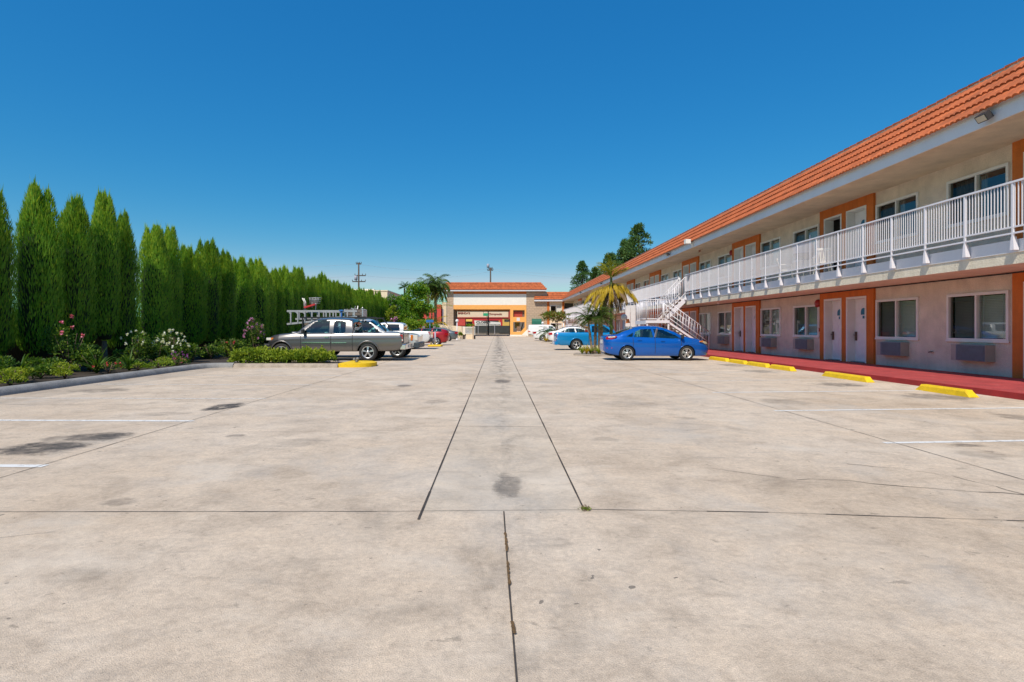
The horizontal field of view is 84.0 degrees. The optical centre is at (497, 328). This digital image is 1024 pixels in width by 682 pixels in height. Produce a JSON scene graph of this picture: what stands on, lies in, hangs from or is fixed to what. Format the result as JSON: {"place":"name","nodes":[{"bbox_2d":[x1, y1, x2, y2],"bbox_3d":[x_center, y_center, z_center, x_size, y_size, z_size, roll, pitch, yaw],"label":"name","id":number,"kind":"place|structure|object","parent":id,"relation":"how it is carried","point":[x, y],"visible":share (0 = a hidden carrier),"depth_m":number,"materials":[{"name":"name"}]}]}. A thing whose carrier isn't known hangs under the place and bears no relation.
{"place":"outdoors","nodes":[
{"label":"outdoors","id":0,"kind":"place"},
{"bbox_2d":[0,351,229,386],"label":"flower bed","id":1,"kind":"object","parent":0,"point":[83,372],"depth_m":16.61,"materials":[{"name":"plant"}]},
{"bbox_2d":[0,184,18,355],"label":"cypress tree","id":2,"kind":"object","parent":1,"relation":"on","point":[7,284],"visible":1,"depth_m":15.60,"materials":[{"name":"green plant"}]},
{"bbox_2d":[0,356,21,379],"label":"green shrub","id":3,"kind":"object","parent":1,"relation":"on","point":[6,362],"visible":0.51,"depth_m":13.09,"materials":[{"name":"green plant"}]},
{"bbox_2d":[0,366,36,385],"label":"lime bush","id":4,"kind":"object","parent":1,"relation":"on","point":[8,373],"visible":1,"depth_m":12.54,"materials":[{"name":"green plant"}]},
{"bbox_2d":[11,174,66,363],"bbox_3d":[-13.703,-1.602,16.954,1.458,5.878,1.396,0,0,-20],"label":"cypress tree","id":5,"kind":"object","parent":1,"relation":"on","point":[39,275],"visible":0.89,"depth_m":16.67,"materials":[{"name":"green plant"}]},
{"bbox_2d":[25,362,60,378],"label":"green shrub","id":6,"kind":"object","parent":1,"relation":"on","point":[47,368],"visible":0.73,"depth_m":14.21,"materials":[{"name":"green plant"}]},
{"bbox_2d":[27,357,65,375],"bbox_3d":[-12.061,1.029,15.169,0.957,0.563,0.698,0,0,0],"label":"green shrub","id":7,"kind":"object","parent":1,"relation":"on","point":[50,360],"visible":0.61,"depth_m":15.15,"materials":[{"name":"green plant"}]},
{"bbox_2d":[50,361,80,378],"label":"lime bush","id":8,"kind":"object","parent":1,"relation":"on","point":[63,370],"visible":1,"depth_m":14.04,"materials":[{"name":"green plant"}]},
{"bbox_2d":[38,314,103,369],"bbox_3d":[-12.213,0.420,16.341,1.567,1.688,1.051,0,0,0],"label":"rose bush","id":9,"kind":"object","parent":1,"relation":"on","point":[64,347],"visible":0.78,"depth_m":16.16,"materials":[{"name":"green plant"}]},
{"bbox_2d":[56,193,98,364],"bbox_3d":[-13.819,-1.613,18.542,1.350,5.900,1.380,0,0,0],"label":"cypress tree","id":10,"kind":"object","parent":1,"relation":"on","point":[79,260],"visible":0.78,"depth_m":18.29,"materials":[{"name":"green plant"}]},
{"bbox_2d":[74,349,103,371],"bbox_3d":[-11.666,0.922,16.313,0.764,0.689,0.799,0,0,-43],"label":"green shrub","id":11,"kind":"object","parent":1,"relation":"on","point":[94,352],"visible":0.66,"depth_m":16.18,"materials":[{"name":"green plant"}]},
{"bbox_2d":[76,346,130,372],"bbox_3d":[-11.132,0.864,15.781,1.600,0.792,1.265,0,0,-38],"label":"lily plant","id":12,"kind":"object","parent":1,"relation":"on","point":[94,363],"visible":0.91,"depth_m":15.85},
{"bbox_2d":[89,186,122,363],"bbox_3d":[-13.751,-1.844,19.891,1.230,6.363,1.157,0,0,41],"label":"cypress tree","id":13,"kind":"object","parent":1,"relation":"on","point":[105,231],"visible":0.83,"depth_m":19.63,"materials":[{"name":"green plant"}]},
{"bbox_2d":[92,362,126,372],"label":"geranium","id":14,"kind":"object","parent":1,"relation":"on","point":[101,365],"visible":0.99,"depth_m":15.88,"materials":[{"name":"green plant"}]},
{"bbox_2d":[103,209,141,354],"bbox_3d":[-13.920,-1.577,21.056,1.291,5.828,1.367,0,0,18],"label":"cypress tree","id":15,"kind":"object","parent":1,"relation":"on","point":[129,288],"visible":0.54,"depth_m":20.87,"materials":[{"name":"green plant"}]},
{"bbox_2d":[1,315,267,365],"bbox_3d":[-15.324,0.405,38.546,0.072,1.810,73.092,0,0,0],"label":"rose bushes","id":16,"kind":"object","parent":1,"relation":"on","point":[16,352],"depth_m":19.72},
{"bbox_2d":[120,330,158,361],"bbox_3d":[-11.850,0.650,18.872,1.020,1.229,1.150,0,0,0],"label":"rose bush","id":17,"kind":"object","parent":1,"relation":"on","point":[142,344],"visible":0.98,"depth_m":18.81,"materials":[{"name":"green plant"}]},
{"bbox_2d":[135,222,175,353],"bbox_3d":[-13.734,-1.560,22.805,1.415,5.792,1.340,0,0,3],"label":"cypress tree","id":18,"kind":"object","parent":1,"relation":"on","point":[155,292],"visible":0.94,"depth_m":22.43,"materials":[{"name":"green plant"}]},
{"bbox_2d":[139,340,173,360],"bbox_3d":[-11.956,0.831,19.753,1.147,0.869,1.000,0,0,30],"label":"rose bush","id":19,"kind":"object","parent":1,"relation":"on","point":[151,353],"visible":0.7,"depth_m":19.77,"materials":[{"name":"green plant"}]},
{"bbox_2d":[144,355,173,368],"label":"lime bush","id":20,"kind":"object","parent":1,"relation":"on","point":[166,359],"visible":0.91,"depth_m":17.93,"materials":[{"name":"green plant"}]},
{"bbox_2d":[152,328,191,357],"bbox_3d":[-11.769,0.632,20.621,1.245,1.266,1.254,0,0,0],"label":"rose bush","id":21,"kind":"object","parent":1,"relation":"on","point":[162,336],"visible":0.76,"depth_m":20.49,"materials":[{"name":"green plant"}]},
{"bbox_2d":[161,225,184,347],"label":"cypress tree","id":22,"kind":"object","parent":1,"relation":"on","point":[170,240],"visible":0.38,"depth_m":23.98,"materials":[{"name":"green plant"}]},
{"bbox_2d":[181,342,204,361],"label":"green shrub","id":23,"kind":"object","parent":1,"relation":"on","point":[195,347],"visible":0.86,"depth_m":21.25,"materials":[{"name":"green plant"}]},
{"bbox_2d":[178,241,208,353],"bbox_3d":[-13.825,-1.296,25.607,1.568,5.253,1.527,0,0,-24],"label":"cypress tree","id":24,"kind":"object","parent":1,"relation":"on","point":[195,284],"visible":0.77,"depth_m":25.25,"materials":[{"name":"green plant"}]},
{"bbox_2d":[196,237,222,349],"bbox_3d":[-13.927,-1.581,27.297,1.478,5.835,1.498,0,0,24],"label":"cypress tree","id":25,"kind":"object","parent":1,"relation":"on","point":[208,253],"visible":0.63,"depth_m":27.07,"materials":[{"name":"green plant"}]},
{"bbox_2d":[201,343,225,358],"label":"green shrub","id":26,"kind":"object","parent":1,"relation":"on","point":[212,348],"visible":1,"depth_m":23.14,"materials":[{"name":"green plant"}]},
{"bbox_2d":[216,247,237,342],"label":"cypress tree","id":27,"kind":"object","parent":1,"relation":"on","point":[229,315],"visible":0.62,"depth_m":28.48,"materials":[{"name":"green plant"}]},
{"bbox_2d":[210,337,252,357],"bbox_3d":[-11.472,0.810,24.337,1.560,0.914,1.621,0,0,44],"label":"hibiscus","id":28,"kind":"object","parent":1,"relation":"on","point":[233,343],"visible":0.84,"depth_m":24.24,"materials":[{"name":"green plant"}]},
{"bbox_2d":[232,255,256,348],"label":"cypress tree","id":29,"kind":"object","parent":1,"relation":"on","point":[245,301],"visible":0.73,"depth_m":30.31,"materials":[{"name":"green plant"}]},
{"bbox_2d":[243,315,265,347],"bbox_3d":[-11.331,0.317,26.557,1.101,1.891,1.067,0,0,0],"label":"oleander","id":30,"kind":"object","parent":1,"relation":"on","point":[256,332],"visible":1,"depth_m":26.50,"materials":[{"name":"green plant"}]},
{"bbox_2d":[247,256,270,346],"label":"cypress tree","id":31,"kind":"object","parent":1,"relation":"on","point":[257,269],"visible":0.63,"depth_m":32.15,"materials":[{"name":"green plant"}]},
{"bbox_2d":[261,263,276,343],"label":"cypress tree","id":32,"kind":"object","parent":1,"relation":"on","point":[272,322],"visible":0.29,"depth_m":33.76,"materials":[{"name":"green plant"}]},
{"bbox_2d":[270,267,285,334],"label":"cypress tree","id":33,"kind":"object","parent":1,"relation":"on","point":[280,323],"visible":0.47,"depth_m":35.11,"materials":[{"name":"green plant"}]},
{"bbox_2d":[278,264,294,333],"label":"cypress tree","id":34,"kind":"object","parent":1,"relation":"on","point":[285,276],"visible":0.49,"depth_m":36.63,"materials":[{"name":"green plant"}]},
{"bbox_2d":[290,269,300,331],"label":"cypress tree","id":35,"kind":"object","parent":1,"relation":"on","point":[296,291],"visible":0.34,"depth_m":38.27,"materials":[{"name":"green plant"}]},
{"bbox_2d":[292,266,308,328],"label":"cypress tree","id":36,"kind":"object","parent":1,"relation":"on","point":[302,279],"visible":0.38,"depth_m":39.72,"materials":[{"name":"green plant"}]},
{"bbox_2d":[306,276,317,316],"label":"cypress tree","id":37,"kind":"object","parent":1,"relation":"on","point":[311,289],"visible":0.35,"depth_m":41.22,"materials":[{"name":"green plant"}]},
{"bbox_2d":[312,275,323,316],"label":"cypress tree","id":38,"kind":"object","parent":1,"relation":"on","point":[317,286],"visible":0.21,"depth_m":42.78,"materials":[{"name":"green plant"}]},
{"bbox_2d":[317,270,329,316],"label":"cypress tree","id":39,"kind":"object","parent":1,"relation":"on","point":[323,282],"visible":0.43,"depth_m":44.22,"materials":[{"name":"green plant"}]},
{"bbox_2d":[330,280,338,316],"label":"cypress tree","id":40,"kind":"object","parent":1,"relation":"on","point":[334,290],"visible":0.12,"depth_m":47.38,"materials":[{"name":"green plant"}]},
{"bbox_2d":[335,280,344,315],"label":"cypress tree","id":41,"kind":"object","parent":1,"relation":"on","point":[340,294],"visible":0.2,"depth_m":48.90,"materials":[{"name":"green plant"}]},
{"bbox_2d":[382,305,399,321],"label":"oleander tree","id":42,"kind":"object","parent":1,"relation":"on","point":[392,315],"visible":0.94,"depth_m":65.91,"materials":[{"name":"green plant"}]},
{"bbox_2d":[387,293,408,321],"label":"broadleaf tree","id":43,"kind":"object","parent":1,"relation":"on","point":[402,303],"visible":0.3,"depth_m":70.97,"materials":[{"name":"green plant"}]},
{"bbox_2d":[396,310,420,326],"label":"garden shrub","id":44,"kind":"object","parent":1,"relation":"on","point":[402,317],"visible":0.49,"depth_m":67.22,"materials":[{"name":"green plant"}]},
{"bbox_2d":[395,280,434,328],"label":"broadleaf tree","id":45,"kind":"object","parent":1,"relation":"on","point":[416,305],"visible":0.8,"depth_m":73.51,"materials":[{"name":"green plant"}]},
{"bbox_2d":[229,362,342,362],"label":"island soil","id":46,"kind":"structure","parent":0,"point":[301,362],"depth_m":21.16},
{"bbox_2d":[225,346,254,362],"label":"island shrub","id":47,"kind":"object","parent":46,"relation":"on","point":[234,357],"visible":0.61,"depth_m":20.26,"materials":[{"name":"green plant"}]},
{"bbox_2d":[238,345,269,362],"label":"island shrub","id":48,"kind":"object","parent":46,"relation":"on","point":[255,352],"visible":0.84,"depth_m":20.33,"materials":[{"name":"green plant"}]},
{"bbox_2d":[255,347,289,362],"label":"island shrub","id":49,"kind":"object","parent":46,"relation":"on","point":[269,351],"visible":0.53,"depth_m":20.30,"materials":[{"name":"green plant"}]},
{"bbox_2d":[268,347,297,362],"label":"island shrub","id":50,"kind":"object","parent":46,"relation":"on","point":[284,356],"visible":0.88,"depth_m":20.28,"materials":[{"name":"green plant"}]},
{"bbox_2d":[293,345,328,362],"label":"island shrub","id":51,"kind":"object","parent":46,"relation":"on","point":[307,358],"visible":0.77,"depth_m":20.37,"materials":[{"name":"green plant"}]},
{"bbox_2d":[310,349,336,362],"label":"island shrub","id":52,"kind":"object","parent":46,"relation":"on","point":[324,357],"visible":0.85,"depth_m":20.48,"materials":[{"name":"green plant"}]},
{"bbox_2d":[418,302,446,325],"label":"shop building","id":53,"kind":"structure","parent":0,"point":[441,312],"depth_m":113.30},
{"bbox_2d":[457,311,524,333],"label":"shop building","id":54,"kind":"structure","parent":0,"point":[464,318],"depth_m":134.00,"materials":[{"name":"multicoloured"}]},
{"bbox_2d":[472,317,502,325],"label":"banner sign","id":55,"kind":"object","parent":54,"relation":"attached to","point":[479,321],"visible":0.96,"depth_m":125.94,"materials":[{"name":"white paint"}]},
{"bbox_2d":[443,282,546,335],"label":"gateway building","id":56,"kind":"structure","parent":0,"point":[487,297],"depth_m":97.98,"materials":[{"name":"white paint"}]},
{"bbox_2d":[0,336,1023,681],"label":"parking lot","id":57,"kind":"structure","parent":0,"point":[414,514],"depth_m":3.92,"materials":[{"name":"concrete"}]},
{"bbox_2d":[0,363,233,395],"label":"kerb","id":58,"kind":"structure","parent":57,"relation":"on","point":[23,388],"depth_m":14.31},
{"bbox_2d":[233,363,337,367],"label":"island kerb","id":59,"kind":"structure","parent":57,"relation":"on","point":[285,365],"depth_m":19.75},
{"bbox_2d":[264,318,411,360],"bbox_3d":[-6.747,0.448,24.500,5.905,1.825,2.300,0,0,0],"label":"pickup truck","id":60,"kind":"object","parent":57,"relation":"on","point":[345,334],"visible":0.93,"depth_m":23.55,"materials":[{"name":"grey paint"}]},
{"bbox_2d":[291,317,423,357],"bbox_3d":[-6.628,0.407,27.150,6.055,1.905,2.300,0,0,0],"label":"pickup truck","id":61,"kind":"object","parent":57,"relation":"on","point":[416,341],"visible":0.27,"depth_m":26.30,"materials":[{"name":"silver paint"}]},
{"bbox_2d":[304,319,329,331],"bbox_3d":[-8.600,0.113,27.275,1.240,1.235,0.690,0,0,0],"label":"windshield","id":62,"kind":"object","parent":61,"relation":"in","point":[324,327],"visible":0.1,"depth_m":26.95,"materials":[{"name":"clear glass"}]},
{"bbox_2d":[287,310,356,324],"bbox_3d":[-8.125,-0.500,26.350,3.259,0.685,0.070,0,0,0],"label":"ladder","id":63,"kind":"object","parent":61,"relation":"on","point":[305,311],"visible":0.91,"depth_m":26.34,"materials":[{"name":"metal"}]},
{"bbox_2d":[338,360,376,366],"bbox_3d":[-4.963,1.282,20.640,1.165,0.155,1.720,0,0,0],"label":"island nose","id":64,"kind":"object","parent":57,"relation":"on","point":[361,363],"visible":1,"depth_m":19.94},
{"bbox_2d":[368,322,434,342],"bbox_3d":[-7.067,0.470,37.900,5.605,1.780,2.240,0,0,0],"label":"pickup truck","id":65,"kind":"object","parent":57,"relation":"on","point":[402,327],"visible":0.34,"depth_m":37.08,"materials":[{"name":"paint"}]},
{"bbox_2d":[403,317,434,330],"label":"garden shrub","id":66,"kind":"object","parent":57,"relation":"on","point":[412,323],"visible":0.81,"depth_m":65.20,"materials":[{"name":"green plant"}]},
{"bbox_2d":[412,326,449,343],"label":"parked car","id":67,"kind":"object","parent":57,"relation":"on","point":[443,336],"visible":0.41,"depth_m":45.52,"materials":[{"name":"red paint"}]},
{"bbox_2d":[422,273,450,323],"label":"queen palm","id":68,"kind":"object","parent":57,"relation":"on","point":[439,284],"visible":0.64,"depth_m":85.49,"materials":[{"name":"green plant"}]},
{"bbox_2d":[526,292,572,335],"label":"motel wing","id":69,"kind":"structure","parent":57,"relation":"on","point":[538,304],"depth_m":98.00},
{"bbox_2d":[573,352,608,355],"bbox_3d":[6.825,1.340,29.450,5.950,0.060,3.900,0,0,0],"label":"island","id":70,"kind":"object","parent":57,"relation":"on","point":[587,354],"visible":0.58,"depth_m":28.51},
{"bbox_2d":[567,305,605,352],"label":"pygmy palm","id":71,"kind":"object","parent":70,"relation":"on","point":[589,331],"visible":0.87,"depth_m":29.79,"materials":[{"name":"green plant"}]},
{"bbox_2d":[576,302,615,352],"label":"pygmy palm","id":72,"kind":"object","parent":70,"relation":"on","point":[595,334],"visible":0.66,"depth_m":30.04,"materials":[{"name":"green plant"}]},
{"bbox_2d":[582,303,615,353],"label":"pygmy palm","id":73,"kind":"object","parent":70,"relation":"on","point":[599,316],"visible":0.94,"depth_m":29.48,"materials":[{"name":"green plant"}]},
{"bbox_2d":[584,253,637,333],"bbox_3d":[6.165,-1.325,30.866,2.992,5.470,1.946,0,0,0],"label":"king palm","id":74,"kind":"object","parent":70,"relation":"on","point":[606,296],"visible":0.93,"depth_m":30.56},
{"bbox_2d":[552,324,639,349],"bbox_3d":[6.272,0.545,36.300,5.455,1.630,2.140,0,0,0],"label":"pickup truck","id":75,"kind":"object","parent":57,"relation":"on","point":[573,340],"visible":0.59,"depth_m":35.43,"materials":[{"name":"paint"}]},
{"bbox_2d":[600,326,707,360],"bbox_3d":[6.745,0.623,24.750,4.470,1.475,2.000,0,0,0],"label":"parked car","id":76,"kind":"object","parent":57,"relation":"on","point":[625,344],"visible":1,"depth_m":23.93,"materials":[{"name":"blue paint"}]},
{"bbox_2d":[635,277,708,349],"bbox_3d":[10.422,-0.898,34.125,3.704,4.515,2.470,0,0,0],"label":"outside stair","id":77,"kind":"object","parent":57,"relation":"on","point":[668,313],"visible":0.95,"depth_m":34.04,"materials":[{"name":"white metal"}]},
{"bbox_2d":[822,371,874,382],"bbox_3d":[9.370,1.290,15.275,0.200,0.135,2.050,0,0,1],"label":"wheel stop","id":78,"kind":"object","parent":57,"relation":"on","point":[860,378],"visible":1,"depth_m":15.05,"materials":[{"name":"yellow paint"}]},
{"bbox_2d":[703,354,1023,399],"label":"walkway kerb","id":79,"kind":"structure","parent":57,"relation":"on","point":[1004,394],"depth_m":13.79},
{"bbox_2d":[915,384,979,397],"bbox_3d":[9.361,1.290,11.890,0.200,0.135,1.460,0,0,0],"label":"wheel stop","id":80,"kind":"object","parent":57,"relation":"on","point":[949,390],"visible":1,"depth_m":11.72,"materials":[{"name":"yellow paint"}]},
{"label":"far island","id":81,"kind":"structure","parent":57,"relation":"on","visible":0},
{"bbox_2d":[539,310,570,329],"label":"plumeria tree","id":82,"kind":"object","parent":81,"relation":"on","point":[548,315],"visible":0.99,"depth_m":57.99,"materials":[{"name":"green plant"}]},
{"bbox_2d":[0,0,1023,327],"label":"sky","id":83,"kind":"structure","parent":0,"point":[438,137],"materials":[{"name":"blue"}]},
{"bbox_2d":[707,349,1023,392],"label":"walkway","id":84,"kind":"structure","parent":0,"point":[1008,384],"depth_m":16.35,"materials":[{"name":"concrete"}]},
{"bbox_2d":[625,305,639,335],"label":"screen panel","id":85,"kind":"object","parent":84,"relation":"on","point":[630,311],"visible":0.52,"depth_m":43.00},
{"label":"ground","id":86,"kind":"structure","parent":0,"visible":0},
{"bbox_2d":[475,325,508,333],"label":"fence","id":87,"kind":"object","parent":86,"relation":"on","point":[494,329],"visible":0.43,"depth_m":124.50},
{"bbox_2d":[569,260,589,291],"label":"conifer tree","id":88,"kind":"object","parent":86,"relation":"on","point":[581,266],"visible":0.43,"depth_m":104.66,"materials":[{"name":"green plant"}]},
{"bbox_2d":[579,252,616,313],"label":"conifer tree","id":89,"kind":"object","parent":86,"relation":"on","point":[612,255],"visible":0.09,"depth_m":79.61,"materials":[{"name":"green plant"}]},
{"bbox_2d":[610,238,634,269],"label":"conifer tree","id":90,"kind":"object","parent":86,"relation":"on","point":[618,257],"visible":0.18,"depth_m":73.51,"materials":[{"name":"green plant"}]},
{"bbox_2d":[617,222,652,265],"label":"conifer tree","id":91,"kind":"object","parent":86,"relation":"on","point":[636,233],"visible":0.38,"depth_m":71.62,"materials":[{"name":"green plant"}]},
{"bbox_2d":[562,57,1023,378],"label":"motel building","id":92,"kind":"structure","parent":86,"relation":"on","point":[914,222],"depth_m":18.25,"materials":[{"name":"paint"}]},
{"bbox_2d":[690,311,695,338],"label":"door","id":93,"kind":"structure","parent":92,"relation":"in","point":[692,313],"depth_m":38.05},
{"bbox_2d":[690,262,695,294],"bbox_3d":[13.075,-3.140,37.550,0.350,2.370,1.140,0,0,0],"label":"door","id":94,"kind":"structure","parent":92,"relation":"in","point":[693,265],"depth_m":38.05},
{"bbox_2d":[699,312,710,334],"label":"window","id":95,"kind":"structure","parent":92,"relation":"in","point":[704,318],"depth_m":35.60,"materials":[{"name":"glass"}]},
{"bbox_2d":[717,311,731,334],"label":"window","id":96,"kind":"structure","parent":92,"relation":"in","point":[725,317],"depth_m":32.51,"materials":[{"name":"glass"}]},
{"bbox_2d":[718,253,731,278],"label":"window","id":97,"kind":"structure","parent":92,"relation":"in","point":[722,259],"depth_m":32.77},
{"bbox_2d":[734,307,742,350],"bbox_3d":[13.075,0.040,30.450,0.350,2.370,1.140,0,0,0],"label":"door","id":98,"kind":"structure","parent":92,"relation":"in","point":[738,311],"depth_m":30.95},
{"bbox_2d":[734,246,742,287],"bbox_3d":[13.075,-3.140,30.450,0.350,2.370,1.140,0,0,0],"label":"door","id":99,"kind":"structure","parent":92,"relation":"in","point":[738,252],"depth_m":30.95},
{"bbox_2d":[745,305,755,352],"bbox_3d":[13.075,0.040,29.020,0.350,2.370,1.140,0,0,0],"label":"door","id":100,"kind":"structure","parent":92,"relation":"in","point":[750,311],"depth_m":29.52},
{"bbox_2d":[745,242,755,285],"bbox_3d":[13.075,-3.140,29.020,0.350,2.370,1.140,0,0,0],"label":"door","id":101,"kind":"structure","parent":92,"relation":"in","point":[750,249],"depth_m":29.52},
{"bbox_2d":[760,307,780,336],"bbox_3d":[13.089,-0.297,27.050,0.282,1.345,2.000,0,0,0],"label":"window","id":102,"kind":"structure","parent":92,"relation":"in","point":[769,318],"depth_m":27.02,"materials":[{"name":"glass"}]},
{"bbox_2d":[760,236,780,269],"bbox_3d":[13.089,-3.547,27.050,0.282,1.345,2.000,0,0,0],"label":"window","id":103,"kind":"structure","parent":92,"relation":"in","point":[770,244],"depth_m":27.33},
{"bbox_2d":[795,242,812,276],"bbox_3d":[11.950,-2.649,22.200,0.740,1.422,0.729,0,0,0],"label":"chair","id":104,"kind":"object","parent":92,"relation":"on","point":[803,251],"visible":0.4,"depth_m":21.94,"materials":[{"name":"white plastic"}]},
{"bbox_2d":[792,305,819,337],"bbox_3d":[13.052,-0.297,23.955,0.207,1.345,2.030,0,0,0],"label":"window","id":105,"kind":"structure","parent":92,"relation":"in","point":[805,321],"depth_m":23.93,"materials":[{"name":"glass"}]},
{"bbox_2d":[792,224,819,262],"bbox_3d":[13.052,-3.547,23.955,0.207,1.345,2.030,0,0,0],"label":"window","id":106,"kind":"structure","parent":92,"relation":"in","point":[803,234],"depth_m":23.93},
{"bbox_2d":[824,298,841,360],"bbox_3d":[13.075,0.040,21.920,0.350,2.370,1.140,0,0,0],"label":"door","id":107,"kind":"structure","parent":92,"relation":"in","point":[832,307],"depth_m":22.35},
{"bbox_2d":[846,296,865,362],"bbox_3d":[13.075,0.040,20.490,0.350,2.370,1.140,0,0,0],"label":"door","id":108,"kind":"structure","parent":92,"relation":"in","point":[855,306],"depth_m":20.92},
{"bbox_2d":[846,205,865,267],"bbox_3d":[13.075,-3.140,20.490,0.350,2.370,1.140,0,0,0],"label":"door","id":109,"kind":"structure","parent":92,"relation":"in","point":[857,216],"depth_m":20.91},
{"bbox_2d":[875,297,918,340],"bbox_3d":[13.052,-0.297,18.520,0.207,1.345,2.000,0,0,0],"label":"window","id":110,"kind":"structure","parent":92,"relation":"in","point":[889,325],"depth_m":18.52,"materials":[{"name":"glass"}]},
{"bbox_2d":[875,191,918,243],"bbox_3d":[13.089,-3.547,18.520,0.282,1.345,2.000,0,0,0],"label":"window","id":111,"kind":"structure","parent":92,"relation":"in","point":[892,207],"depth_m":18.70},
{"bbox_2d":[946,290,1009,342],"bbox_3d":[13.052,-0.297,15.425,0.207,1.345,2.030,0,0,0],"label":"window","id":112,"kind":"structure","parent":92,"relation":"in","point":[965,320],"depth_m":15.41,"materials":[{"name":"glass"}]},
{"bbox_2d":[946,162,1009,227],"bbox_3d":[13.089,-3.547,15.425,0.282,1.345,2.030,0,0,0],"label":"window","id":113,"kind":"structure","parent":92,"relation":"in","point":[973,182],"depth_m":15.57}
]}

